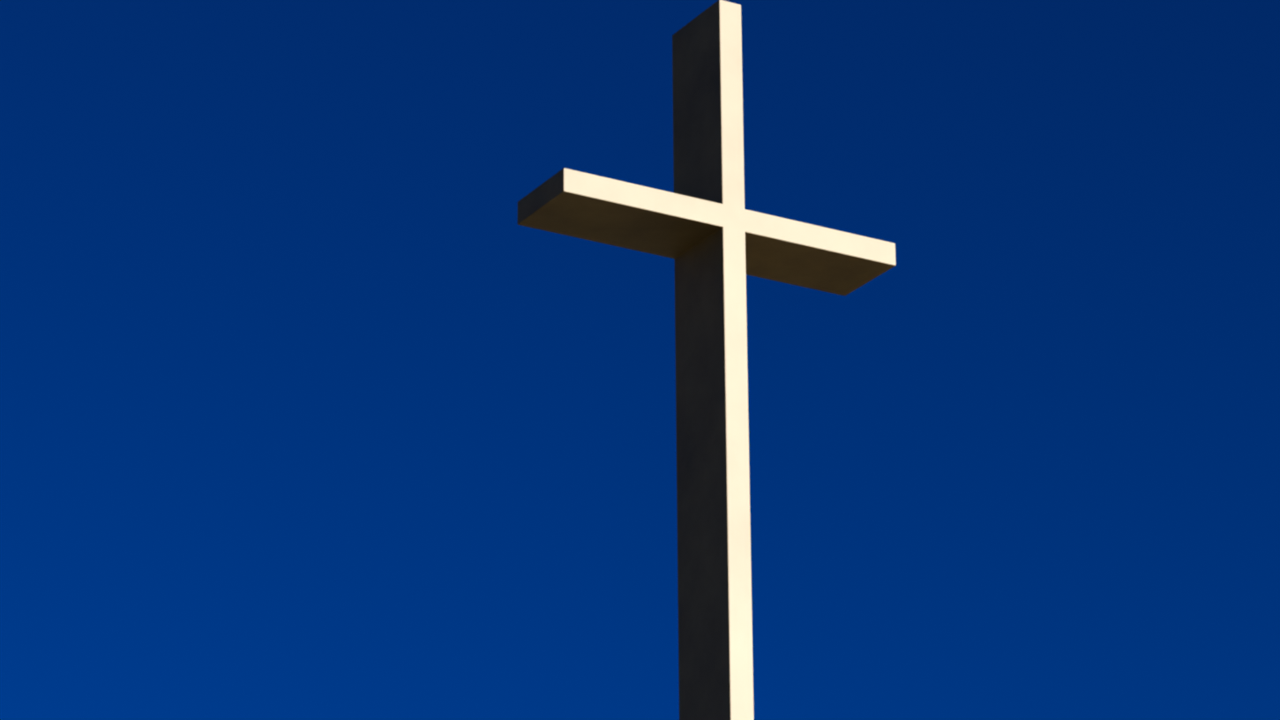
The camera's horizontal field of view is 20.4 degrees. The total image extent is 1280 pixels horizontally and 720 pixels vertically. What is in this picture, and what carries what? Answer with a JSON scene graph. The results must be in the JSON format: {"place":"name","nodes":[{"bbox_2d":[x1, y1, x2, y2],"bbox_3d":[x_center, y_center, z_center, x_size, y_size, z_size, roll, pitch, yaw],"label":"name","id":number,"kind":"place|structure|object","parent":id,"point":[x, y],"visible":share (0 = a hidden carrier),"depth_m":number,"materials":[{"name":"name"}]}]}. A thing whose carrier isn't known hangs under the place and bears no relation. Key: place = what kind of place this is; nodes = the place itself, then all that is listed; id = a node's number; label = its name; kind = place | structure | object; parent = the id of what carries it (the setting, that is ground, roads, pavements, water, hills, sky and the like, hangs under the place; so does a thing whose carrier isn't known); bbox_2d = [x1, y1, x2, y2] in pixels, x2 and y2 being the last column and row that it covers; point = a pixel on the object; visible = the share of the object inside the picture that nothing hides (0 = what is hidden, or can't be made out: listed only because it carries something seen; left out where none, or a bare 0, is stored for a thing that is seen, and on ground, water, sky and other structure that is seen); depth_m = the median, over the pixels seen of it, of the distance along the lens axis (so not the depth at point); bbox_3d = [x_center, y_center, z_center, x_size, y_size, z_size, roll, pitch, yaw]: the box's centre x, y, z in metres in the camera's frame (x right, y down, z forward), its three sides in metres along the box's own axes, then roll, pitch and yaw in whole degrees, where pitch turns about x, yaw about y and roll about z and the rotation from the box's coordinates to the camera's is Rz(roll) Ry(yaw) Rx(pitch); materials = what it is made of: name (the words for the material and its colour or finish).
{"place":"outdoors","nodes":[
{"label":"outdoors","id":0,"kind":"place"},
{"bbox_2d":[0,0,1279,719],"label":"sky","id":1,"kind":"structure","parent":0,"point":[301,418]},
{"bbox_2d":[517,0,896,719],"bbox_3d":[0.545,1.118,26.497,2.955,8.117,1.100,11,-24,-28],"label":"cross","id":2,"kind":"object","parent":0,"point":[708,233],"visible":1,"depth_m":26.83,"materials":[{"name":"white concrete"}]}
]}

